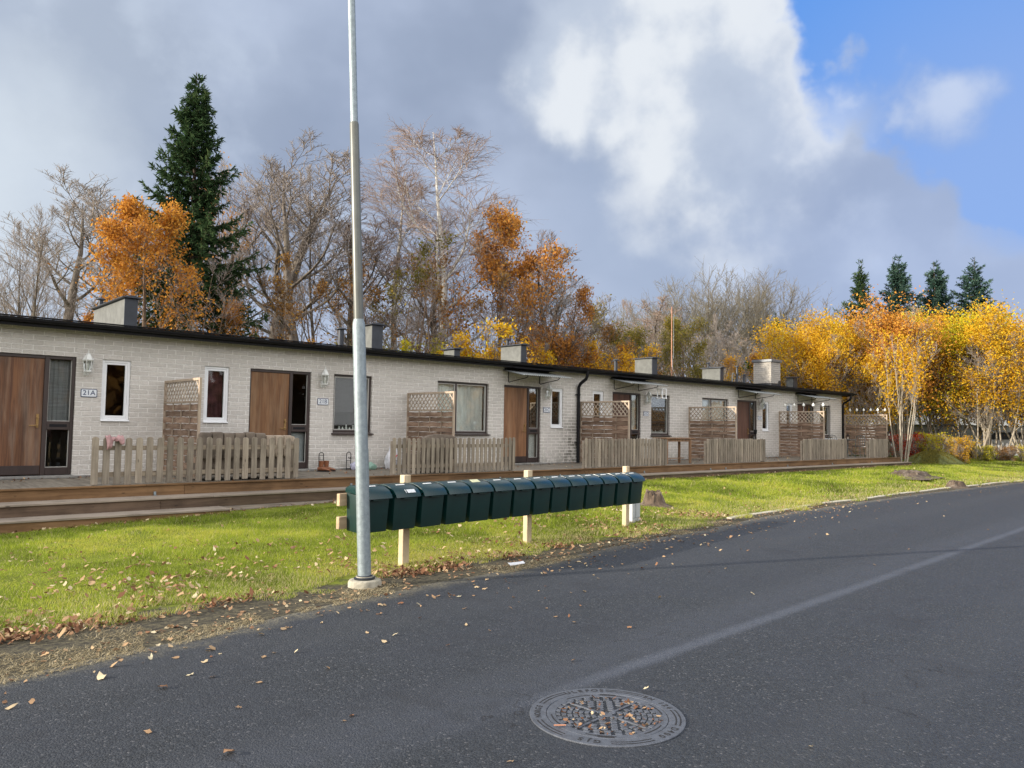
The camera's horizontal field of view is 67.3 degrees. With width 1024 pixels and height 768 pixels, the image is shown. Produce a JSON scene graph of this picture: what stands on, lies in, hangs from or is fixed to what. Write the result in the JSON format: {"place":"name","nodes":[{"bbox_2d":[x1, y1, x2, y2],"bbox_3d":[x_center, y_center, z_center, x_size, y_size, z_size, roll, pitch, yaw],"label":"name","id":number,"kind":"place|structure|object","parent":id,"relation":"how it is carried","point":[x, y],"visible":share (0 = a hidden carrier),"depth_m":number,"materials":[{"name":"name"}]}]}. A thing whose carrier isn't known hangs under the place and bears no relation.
{"place":"outdoors","nodes":[
{"label":"outdoors","id":0,"kind":"place"},
{"bbox_2d":[0,481,1023,767],"bbox_3d":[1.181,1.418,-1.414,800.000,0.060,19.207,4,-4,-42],"label":"road","id":1,"kind":"structure","parent":0,"point":[836,648],"depth_m":4.85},
{"bbox_2d":[529,688,685,747],"bbox_3d":[0.496,1.743,4.024,0.810,0.030,0.810,4,-4,-42],"label":"manhole cover","id":2,"kind":"object","parent":1,"relation":"on","point":[662,731],"visible":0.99,"depth_m":3.97,"materials":[{"name":"metal"}]},
{"bbox_2d":[0,458,1023,634],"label":"lawn grass","id":3,"kind":"structure","parent":0,"point":[702,491],"depth_m":10.12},
{"bbox_2d":[0,443,1023,677],"bbox_3d":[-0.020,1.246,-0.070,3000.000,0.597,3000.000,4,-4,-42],"label":"ground","id":4,"kind":"structure","parent":0,"point":[205,617],"depth_m":7.40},
{"bbox_2d":[0,220,60,316],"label":"bare tree","id":5,"kind":"object","parent":4,"relation":"on","point":[9,264],"visible":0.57,"depth_m":28.82,"materials":[{"name":"brown plant"}]},
{"bbox_2d":[0,201,83,319],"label":"bare tree","id":6,"kind":"object","parent":4,"relation":"on","point":[37,288],"visible":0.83,"depth_m":25.30,"materials":[{"name":"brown plant"}]},
{"bbox_2d":[0,162,158,322],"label":"bare tree","id":7,"kind":"object","parent":4,"relation":"on","point":[79,259],"visible":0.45,"depth_m":33.09,"materials":[{"name":"brown plant"}]},
{"bbox_2d":[0,176,169,327],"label":"bare tree","id":8,"kind":"object","parent":4,"relation":"on","point":[91,192],"visible":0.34,"depth_m":34.02,"materials":[{"name":"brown plant"}]},
{"bbox_2d":[47,191,227,332],"bbox_3d":[-11.189,-1.637,23.938,4.951,8.229,5.348,2,-3,-19],"label":"maple tree","id":9,"kind":"object","parent":4,"relation":"on","point":[137,236],"visible":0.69,"depth_m":22.91,"materials":[{"name":"brown plant"}]},
{"bbox_2d":[110,73,270,338],"bbox_3d":[-10.981,-3.979,26.389,6.649,13.961,8.226,4,-4,-42],"label":"spruce tree","id":10,"kind":"object","parent":4,"relation":"on","point":[193,147],"visible":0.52,"depth_m":26.31,"materials":[{"name":"green plant"}]},
{"bbox_2d":[82,184,301,334],"bbox_3d":[-13.122,-3.093,33.548,7.718,11.940,8.542,1,-3,3],"label":"bare tree","id":11,"kind":"object","parent":4,"relation":"on","point":[247,220],"visible":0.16,"depth_m":33.70,"materials":[{"name":"brown plant"}]},
{"bbox_2d":[152,247,250,336],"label":"oak tree","id":12,"kind":"object","parent":4,"relation":"on","point":[232,308],"visible":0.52,"depth_m":24.16,"materials":[{"name":"brown plant"}]},
{"bbox_2d":[190,151,265,337],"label":"tree","id":13,"kind":"object","parent":4,"relation":"on","point":[231,217],"visible":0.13,"depth_m":33.51,"materials":[{"name":"brown plant"}]},
{"bbox_2d":[244,273,308,339],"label":"tree","id":14,"kind":"object","parent":4,"relation":"on","point":[289,309],"visible":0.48,"depth_m":26.48,"materials":[{"name":"brown plant"}]},
{"bbox_2d":[0,540,574,643],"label":"leaf drift","id":15,"kind":"object","parent":4,"relation":"on","point":[8,634],"visible":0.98,"depth_m":6.00,"materials":[{"name":"brown plant"}]},
{"bbox_2d":[197,148,383,340],"bbox_3d":[-9.782,-3.701,32.740,9.873,13.159,7.267,2,-4,-24],"label":"bare tree","id":16,"kind":"object","parent":4,"relation":"on","point":[270,226],"visible":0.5,"depth_m":32.23,"materials":[{"name":"brown plant"}]},
{"bbox_2d":[256,164,348,342],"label":"bare tree","id":17,"kind":"object","parent":4,"relation":"on","point":[310,265],"visible":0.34,"depth_m":33.20,"materials":[{"name":"brown plant"}]},
{"bbox_2d":[213,126,419,341],"bbox_3d":[-8.249,-3.584,30.604,7.829,12.750,8.665,0,-3,18],"label":"bare tree","id":18,"kind":"object","parent":4,"relation":"on","point":[288,275],"visible":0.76,"depth_m":30.16,"materials":[{"name":"brown plant"}]},
{"bbox_2d":[265,251,386,345],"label":"tree","id":19,"kind":"object","parent":4,"relation":"on","point":[320,286],"visible":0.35,"depth_m":29.44,"materials":[{"name":"brown plant"}]},
{"bbox_2d":[348,0,381,588],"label":"lamp post","id":20,"kind":"object","parent":4,"relation":"on","point":[364,578],"visible":0.96,"depth_m":7.24,"materials":[{"name":"metal"}]},
{"bbox_2d":[300,196,429,345],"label":"bare tree","id":21,"kind":"object","parent":4,"relation":"on","point":[349,321],"visible":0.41,"depth_m":34.58,"materials":[{"name":"brown plant"}]},
{"bbox_2d":[0,518,757,683],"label":"dry straw","id":22,"kind":"object","parent":4,"relation":"on","point":[178,638],"visible":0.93,"depth_m":5.37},
{"bbox_2d":[311,250,481,352],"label":"tree","id":23,"kind":"object","parent":4,"relation":"on","point":[445,260],"visible":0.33,"depth_m":32.28,"materials":[{"name":"brown plant"}]},
{"bbox_2d":[313,145,487,349],"bbox_3d":[-5.211,-3.722,36.743,9.561,13.730,8.332,1,-3,-5],"label":"birch tree","id":24,"kind":"object","parent":4,"relation":"on","point":[401,230],"visible":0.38,"depth_m":35.46,"materials":[{"name":"brown plant"}]},
{"bbox_2d":[368,231,469,353],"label":"tree","id":25,"kind":"object","parent":4,"relation":"on","point":[393,289],"visible":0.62,"depth_m":29.78,"materials":[{"name":"brown plant"}]},
{"bbox_2d":[0,295,856,479],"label":"row house","id":26,"kind":"structure","parent":4,"relation":"on","point":[53,422],"depth_m":16.98,"materials":[{"name":"brick"}]},
{"bbox_2d":[0,356,44,475],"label":"door","id":27,"kind":"structure","parent":26,"relation":"in","point":[21,378],"depth_m":13.29,"materials":[{"name":"brown wood"}]},
{"bbox_2d":[100,360,130,421],"bbox_3d":[-7.365,0.127,14.285,0.490,1.134,0.135,4,-4,-42],"label":"window","id":28,"kind":"structure","parent":26,"relation":"in","point":[127,364],"depth_m":14.31,"materials":[{"name":"white wood"}]},
{"bbox_2d":[203,366,228,422],"bbox_3d":[-6.021,0.220,15.576,0.500,1.134,0.253,4,-4,-42],"label":"window","id":29,"kind":"structure","parent":26,"relation":"in","point":[213,405],"depth_m":15.65,"materials":[{"name":"white glass"}]},
{"bbox_2d":[249,371,289,434],"bbox_3d":[-5.138,0.772,16.289,0.858,2.035,0.120,4,-4,-42],"label":"door","id":30,"kind":"structure","parent":26,"relation":"in","point":[269,402],"depth_m":16.32,"materials":[{"name":"brown wood"}]},
{"bbox_2d":[331,374,373,434],"bbox_3d":[-3.684,0.482,17.644,1.060,1.362,0.272,4,-4,-42],"label":"window","id":31,"kind":"structure","parent":26,"relation":"in","point":[342,431],"depth_m":17.66,"materials":[{"name":"grey glass"}]},
{"bbox_2d":[437,381,490,435],"bbox_3d":[-1.289,0.640,19.806,1.740,1.362,0.276,4,-4,-42],"label":"window","id":32,"kind":"structure","parent":26,"relation":"in","point":[470,398],"depth_m":20.00,"materials":[{"name":"clear glass"}]},
{"bbox_2d":[503,387,526,461],"bbox_3d":[0.092,1.118,21.004,0.858,2.035,0.120,4,-4,-42],"label":"door","id":33,"kind":"structure","parent":26,"relation":"in","point":[515,399],"depth_m":21.05,"materials":[{"name":"orange wood"}]},
{"bbox_2d":[551,388,562,427],"bbox_3d":[1.266,0.698,22.066,0.500,1.134,0.135,4,-4,-42],"label":"window","id":34,"kind":"structure","parent":26,"relation":"in","point":[556,397],"depth_m":22.13,"materials":[{"name":"white glass"}]},
{"bbox_2d":[650,395,671,436],"bbox_3d":[4.840,1.046,25.328,1.060,1.362,0.272,4,-4,-42],"label":"window","id":35,"kind":"structure","parent":26,"relation":"in","point":[659,407],"depth_m":25.38,"materials":[{"name":"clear glass"}]},
{"bbox_2d":[702,398,726,434],"bbox_3d":[7.213,1.203,27.470,1.720,1.362,0.276,4,-4,-42],"label":"window","id":36,"kind":"structure","parent":26,"relation":"in","point":[706,402],"depth_m":27.53,"materials":[{"name":"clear glass"}]},
{"bbox_2d":[737,402,748,439],"bbox_3d":[8.616,1.682,28.687,0.858,2.035,0.120,4,-4,-42],"label":"door","id":37,"kind":"structure","parent":26,"relation":"in","point":[742,407],"depth_m":28.73,"materials":[{"name":"brown wood"}]},
{"bbox_2d":[364,254,492,354],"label":"bare tree","id":38,"kind":"object","parent":4,"relation":"on","point":[410,292],"visible":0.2,"depth_m":36.60,"materials":[{"name":"brown plant"}]},
{"bbox_2d":[322,114,569,348],"bbox_3d":[-2.658,-4.715,33.906,9.959,15.547,11.428,-1,-4,31],"label":"birch tree","id":39,"kind":"object","parent":4,"relation":"on","point":[444,275],"visible":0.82,"depth_m":34.01,"materials":[{"name":"grey plant"}]},
{"bbox_2d":[0,456,911,533],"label":"timber terrace","id":40,"kind":"structure","parent":4,"relation":"on","point":[31,504],"depth_m":12.84,"materials":[{"name":"brown wood"}]},
{"bbox_2d":[162,377,201,479],"bbox_3d":[-6.063,0.807,14.069,0.054,1.790,1.840,4,-4,-42],"label":"privacy screen","id":41,"kind":"object","parent":40,"relation":"on","point":[169,418],"visible":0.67,"depth_m":14.03,"materials":[{"name":"brown wood"}]},
{"bbox_2d":[90,437,298,485],"bbox_3d":[-5.194,1.269,12.923,3.415,0.780,0.126,4,-4,-42],"label":"picket fence","id":42,"kind":"object","parent":40,"relation":"on","point":[290,469],"visible":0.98,"depth_m":12.74,"materials":[{"name":"brown wood"}]},
{"bbox_2d":[184,432,294,474],"bbox_3d":[-4.953,1.253,14.076,1.740,0.755,0.810,4,-4,-42],"label":"garden sofa","id":43,"kind":"object","parent":40,"relation":"on","point":[223,436],"visible":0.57,"depth_m":13.68,"materials":[{"name":"fabric"}]},
{"bbox_2d":[406,391,455,471],"bbox_3d":[-1.908,1.081,17.814,0.054,1.790,1.840,4,-4,-42],"label":"privacy screen","id":44,"kind":"object","parent":40,"relation":"on","point":[437,422],"visible":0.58,"depth_m":17.80,"materials":[{"name":"brown wood"}]},
{"bbox_2d":[390,437,514,474],"bbox_3d":[-1.197,1.533,16.526,3.316,0.781,0.126,4,-4,-42],"label":"picket fence","id":45,"kind":"object","parent":40,"relation":"on","point":[508,454],"visible":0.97,"depth_m":16.35,"materials":[{"name":"brown wood"}]},
{"bbox_2d":[580,401,629,464],"bbox_3d":[2.624,1.381,21.900,0.054,1.790,1.840,4,-4,-42],"label":"privacy screen","id":46,"kind":"object","parent":40,"relation":"on","point":[587,431],"visible":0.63,"depth_m":21.90,"materials":[{"name":"brown wood"}]},
{"bbox_2d":[582,438,666,467],"bbox_3d":[3.031,1.813,20.337,3.371,0.780,0.126,4,-4,-42],"label":"picket fence","id":47,"kind":"object","parent":40,"relation":"on","point":[635,449],"visible":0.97,"depth_m":20.13,"materials":[{"name":"brown wood"}]},
{"bbox_2d":[688,406,736,459],"bbox_3d":[6.638,1.646,25.518,0.054,1.790,1.840,4,-4,-42],"label":"privacy screen","id":48,"kind":"object","parent":40,"relation":"on","point":[722,432],"visible":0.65,"depth_m":25.66,"materials":[{"name":"brown wood"}]},
{"bbox_2d":[704,438,765,463],"bbox_3d":[6.949,2.075,23.868,3.317,0.774,0.126,4,-4,-42],"label":"picket fence","id":49,"kind":"object","parent":40,"relation":"on","point":[731,450],"visible":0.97,"depth_m":23.70,"materials":[{"name":"brown wood"}]},
{"bbox_2d":[779,411,824,456],"bbox_3d":[11.112,1.942,29.550,0.054,1.790,1.840,4,-4,-42],"label":"privacy screen","id":50,"kind":"object","parent":40,"relation":"on","point":[791,433],"visible":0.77,"depth_m":29.70,"materials":[{"name":"brown wood"}]},
{"bbox_2d":[800,439,846,460],"bbox_3d":[11.275,2.358,27.768,3.339,0.780,0.126,4,-4,-42],"label":"picket fence","id":51,"kind":"object","parent":40,"relation":"on","point":[819,449],"visible":0.94,"depth_m":27.57,"materials":[{"name":"brown wood"}]},
{"bbox_2d":[844,415,887,454],"bbox_3d":[15.340,2.222,33.362,0.054,1.790,1.840,4,-4,-42],"label":"privacy screen","id":52,"kind":"object","parent":40,"relation":"on","point":[883,428],"visible":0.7,"depth_m":33.45,"materials":[{"name":"brown wood"}]},
{"bbox_2d":[866,439,887,457],"bbox_3d":[14.614,2.584,30.778,1.793,0.770,0.126,4,-4,-42],"label":"picket fence","id":53,"kind":"object","parent":40,"relation":"on","point":[875,448],"visible":0.98,"depth_m":30.63,"materials":[{"name":"brown wood"}]},
{"bbox_2d":[399,253,545,363],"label":"tree","id":54,"kind":"object","parent":4,"relation":"on","point":[479,302],"visible":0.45,"depth_m":30.56,"materials":[{"name":"brown plant"}]},
{"bbox_2d":[426,315,539,362],"bbox_3d":[-1.119,0.383,29.547,4.425,5.503,5.295,1,-3,-5],"label":"bush","id":55,"kind":"object","parent":4,"relation":"on","point":[467,350],"visible":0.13,"depth_m":28.26,"materials":[{"name":"yellow plant"}]},
{"bbox_2d":[336,466,629,564],"bbox_3d":[0.043,1.587,9.695,0.121,1.015,5.600,-2,-4,39],"label":"mailbox stand","id":56,"kind":"object","parent":4,"relation":"on","point":[403,546],"visible":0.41,"depth_m":8.26,"materials":[{"name":"brown wood"}]},
{"bbox_2d":[345,484,392,532],"bbox_3d":[-1.417,1.230,7.611,0.311,0.458,0.345,-2,-4,40],"label":"mailbox","id":57,"kind":"object","parent":56,"relation":"attached to","point":[380,495],"visible":0.75,"depth_m":7.55,"materials":[{"name":"green plastic"}]},
{"bbox_2d":[381,482,420,529],"bbox_3d":[-1.168,1.255,7.912,0.311,0.458,0.345,-2,-4,38],"label":"mailbox","id":58,"kind":"object","parent":56,"relation":"attached to","point":[402,507],"visible":0.82,"depth_m":7.82,"materials":[{"name":"green plastic"}]},
{"bbox_2d":[410,481,446,526],"bbox_3d":[-0.923,1.280,8.209,0.311,0.458,0.345,-2,-4,38],"label":"mailbox","id":59,"kind":"object","parent":56,"relation":"attached to","point":[429,505],"visible":0.84,"depth_m":8.12,"materials":[{"name":"green plastic"}]},
{"bbox_2d":[434,480,470,524],"bbox_3d":[-0.681,1.304,8.502,0.311,0.458,0.345,-2,-4,40],"label":"mailbox","id":60,"kind":"object","parent":56,"relation":"attached to","point":[454,504],"visible":0.82,"depth_m":8.42,"materials":[{"name":"green plastic"}]},
{"bbox_2d":[458,479,493,521],"bbox_3d":[-0.437,1.325,8.797,0.311,0.463,0.345,-2,-4,41],"label":"mailbox","id":61,"kind":"object","parent":56,"relation":"attached to","point":[478,503],"visible":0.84,"depth_m":8.71,"materials":[{"name":"green plastic"}]},
{"bbox_2d":[482,478,514,518],"bbox_3d":[-0.192,1.353,9.094,0.311,0.458,0.345,-2,-4,41],"label":"mailbox","id":62,"kind":"object","parent":56,"relation":"attached to","point":[500,500],"visible":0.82,"depth_m":9.01,"materials":[{"name":"green plastic"}]},
{"bbox_2d":[503,477,534,516],"bbox_3d":[0.052,1.377,9.390,0.311,0.458,0.345,-2,-4,41],"label":"mailbox","id":63,"kind":"object","parent":56,"relation":"attached to","point":[521,498],"visible":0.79,"depth_m":9.31,"materials":[{"name":"green plastic"}]},
{"bbox_2d":[523,476,553,514],"bbox_3d":[0.299,1.402,9.688,0.311,0.458,0.345,-2,-4,40],"label":"mailbox","id":64,"kind":"object","parent":56,"relation":"attached to","point":[540,498],"visible":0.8,"depth_m":9.60,"materials":[{"name":"green plastic"}]},
{"bbox_2d":[541,475,570,512],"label":"mailbox","id":65,"kind":"object","parent":56,"relation":"attached to","point":[558,496],"visible":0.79,"depth_m":9.90,"materials":[{"name":"green plastic"}]},
{"bbox_2d":[558,474,587,510],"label":"mailbox","id":66,"kind":"object","parent":56,"relation":"attached to","point":[575,495],"visible":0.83,"depth_m":10.20,"materials":[{"name":"green plastic"}]},
{"bbox_2d":[576,474,602,508],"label":"mailbox","id":67,"kind":"object","parent":56,"relation":"attached to","point":[592,493],"visible":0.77,"depth_m":10.49,"materials":[{"name":"green plastic"}]},
{"bbox_2d":[593,473,617,506],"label":"mailbox","id":68,"kind":"object","parent":56,"relation":"attached to","point":[607,492],"visible":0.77,"depth_m":10.79,"materials":[{"name":"green plastic"}]},
{"bbox_2d":[607,472,631,505],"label":"mailbox","id":69,"kind":"object","parent":56,"relation":"attached to","point":[621,490],"visible":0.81,"depth_m":11.08,"materials":[{"name":"green plastic"}]},
{"bbox_2d":[620,472,644,503],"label":"mailbox","id":70,"kind":"object","parent":56,"relation":"attached to","point":[635,490],"visible":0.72,"depth_m":11.38,"materials":[{"name":"green plastic"}]},
{"bbox_2d":[406,201,582,364],"bbox_3d":[-0.197,-2.459,32.926,6.804,11.190,5.811,4,-4,-43],"label":"oak tree","id":71,"kind":"object","parent":4,"relation":"on","point":[510,224],"visible":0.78,"depth_m":33.03,"materials":[{"name":"brown plant"}]},
{"bbox_2d":[0,466,1022,630],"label":"lawn leaves","id":72,"kind":"object","parent":4,"relation":"on","point":[93,580],"visible":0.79,"depth_m":7.99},
{"bbox_2d":[463,193,563,361],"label":"bare tree","id":73,"kind":"object","parent":4,"relation":"on","point":[543,232],"visible":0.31,"depth_m":37.27,"materials":[{"name":"brown plant"}]},
{"bbox_2d":[503,240,598,365],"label":"oak tree","id":74,"kind":"object","parent":4,"relation":"on","point":[582,294],"visible":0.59,"depth_m":32.74,"materials":[{"name":"brown plant"}]},
{"bbox_2d":[472,247,645,364],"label":"bare tree","id":75,"kind":"object","parent":4,"relation":"on","point":[556,312],"visible":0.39,"depth_m":34.15,"materials":[{"name":"brown plant"}]},
{"bbox_2d":[516,314,607,368],"bbox_3d":[1.919,0.186,34.298,4.779,6.604,5.719,1,-3,3],"label":"bush","id":76,"kind":"object","parent":4,"relation":"on","point":[570,345],"visible":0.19,"depth_m":32.73,"materials":[{"name":"brown plant"}]},
{"bbox_2d":[572,341,660,372],"bbox_3d":[4.556,0.797,34.534,4.411,5.393,3.686,-1,-4,27],"label":"bush","id":77,"kind":"object","parent":4,"relation":"on","point":[629,360],"visible":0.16,"depth_m":33.81,"materials":[{"name":"yellow plant"}]},
{"bbox_2d":[600,322,664,374],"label":"tree","id":78,"kind":"object","parent":4,"relation":"on","point":[636,337],"visible":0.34,"depth_m":41.60,"materials":[{"name":"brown plant"}]},
{"bbox_2d":[602,291,714,375],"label":"bare tree","id":79,"kind":"object","parent":4,"relation":"on","point":[631,320],"visible":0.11,"depth_m":60.65,"materials":[{"name":"brown plant"}]},
{"bbox_2d":[623,295,720,374],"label":"bare tree","id":80,"kind":"object","parent":4,"relation":"on","point":[657,314],"visible":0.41,"depth_m":48.66,"materials":[{"name":"brown plant"}]},
{"bbox_2d":[654,314,717,377],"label":"tree","id":81,"kind":"object","parent":4,"relation":"on","point":[682,336],"visible":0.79,"depth_m":42.70,"materials":[{"name":"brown plant"}]},
{"bbox_2d":[628,261,789,382],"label":"bare tree","id":82,"kind":"object","parent":4,"relation":"on","point":[707,315],"visible":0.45,"depth_m":58.00,"materials":[{"name":"grey plant"}]},
{"bbox_2d":[696,320,758,382],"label":"bare tree","id":83,"kind":"object","parent":4,"relation":"on","point":[726,343],"visible":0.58,"depth_m":50.29,"materials":[{"name":"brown plant"}]},
{"bbox_2d":[680,266,850,381],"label":"bare tree","id":84,"kind":"object","parent":4,"relation":"on","point":[759,314],"visible":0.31,"depth_m":58.57,"materials":[{"name":"brown plant"}]},
{"bbox_2d":[744,304,849,384],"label":"hedge tree","id":85,"kind":"object","parent":4,"relation":"on","point":[768,357],"visible":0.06,"depth_m":43.64,"materials":[{"name":"yellow plant"}]},
{"bbox_2d":[752,308,882,420],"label":"hedge tree","id":86,"kind":"object","parent":4,"relation":"on","point":[776,333],"visible":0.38,"depth_m":39.32,"materials":[{"name":"yellow plant"}]},
{"bbox_2d":[785,304,865,455],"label":"hedge tree","id":87,"kind":"object","parent":4,"relation":"on","point":[812,323],"visible":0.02,"depth_m":39.97,"materials":[{"name":"yellow plant"}]},
{"bbox_2d":[788,316,864,414],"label":"hedge tree","id":88,"kind":"object","parent":4,"relation":"on","point":[822,352],"visible":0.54,"depth_m":37.98,"materials":[{"name":"yellow plant"}]},
{"bbox_2d":[833,259,883,329],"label":"fir tree","id":89,"kind":"object","parent":4,"relation":"on","point":[859,282],"visible":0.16,"depth_m":60.40,"materials":[{"name":"plant"}]},
{"bbox_2d":[806,321,926,455],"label":"hedge tree","id":90,"kind":"object","parent":4,"relation":"on","point":[867,367],"visible":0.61,"depth_m":37.59,"materials":[{"name":"yellow plant"}]},
{"bbox_2d":[834,284,958,456],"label":"hedge tree","id":91,"kind":"object","parent":4,"relation":"on","point":[892,324],"visible":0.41,"depth_m":37.30,"materials":[{"name":"yellow plant"}]},
{"bbox_2d":[870,254,931,326],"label":"fir tree","id":92,"kind":"object","parent":4,"relation":"on","point":[898,281],"visible":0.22,"depth_m":60.22,"materials":[{"name":"plant"}]},
{"bbox_2d":[869,317,938,461],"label":"hazel tree","id":93,"kind":"object","parent":4,"relation":"on","point":[917,361],"visible":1,"depth_m":32.06,"materials":[{"name":"yellow plant"}]},
{"bbox_2d":[903,450,965,464],"bbox_3d":[18.157,3.161,32.966,3.078,0.699,2.470,4,-4,-42],"label":"grassy mound","id":94,"kind":"object","parent":4,"relation":"on","point":[933,457],"visible":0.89,"depth_m":32.23,"materials":[{"name":"green plant"}]},
{"bbox_2d":[883,301,995,445],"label":"hedge tree","id":95,"kind":"object","parent":4,"relation":"on","point":[923,408],"visible":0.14,"depth_m":38.30,"materials":[{"name":"yellow plant"}]},
{"bbox_2d":[915,260,965,329],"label":"fir tree","id":96,"kind":"object","parent":4,"relation":"on","point":[937,285],"visible":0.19,"depth_m":60.31,"materials":[{"name":"plant"}]},
{"bbox_2d":[880,424,1023,444],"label":"garden wall","id":97,"kind":"structure","parent":4,"relation":"on","point":[968,431],"depth_m":42.61,"materials":[{"name":"wood"}]},
{"bbox_2d":[901,322,1004,451],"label":"hedge tree","id":98,"kind":"object","parent":4,"relation":"on","point":[929,429],"visible":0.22,"depth_m":38.69,"materials":[{"name":"yellow plant"}]},
{"bbox_2d":[942,435,972,462],"bbox_3d":[19.163,2.899,33.067,1.131,1.587,1.511,0,-3,20],"label":"shrub","id":99,"kind":"object","parent":4,"relation":"on","point":[961,447],"visible":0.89,"depth_m":32.75,"materials":[{"name":"yellow plant"}]},
{"bbox_2d":[918,289,1023,459],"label":"hedge tree","id":100,"kind":"object","parent":4,"relation":"on","point":[994,317],"visible":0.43,"depth_m":36.73,"materials":[{"name":"yellow plant"}]},
{"bbox_2d":[923,321,1023,459],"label":"hedge tree","id":101,"kind":"object","parent":4,"relation":"on","point":[992,350],"visible":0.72,"depth_m":36.64,"materials":[{"name":"yellow plant"}]},
{"bbox_2d":[930,304,1023,458],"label":"hedge tree","id":102,"kind":"object","parent":4,"relation":"on","point":[955,351],"visible":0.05,"depth_m":38.16,"materials":[{"name":"yellow plant"}]},
{"bbox_2d":[950,257,1011,327],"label":"fir tree","id":103,"kind":"object","parent":4,"relation":"on","point":[975,280],"visible":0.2,"depth_m":60.22,"materials":[{"name":"plant"}]},
{"bbox_2d":[947,312,1023,460],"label":"hedge tree","id":104,"kind":"object","parent":4,"relation":"on","point":[1010,420],"visible":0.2,"depth_m":37.23,"materials":[{"name":"yellow plant"}]},
{"bbox_2d":[0,0,1023,382],"label":"sky","id":105,"kind":"structure","parent":0,"point":[809,140],"materials":[{"name":"blue"}]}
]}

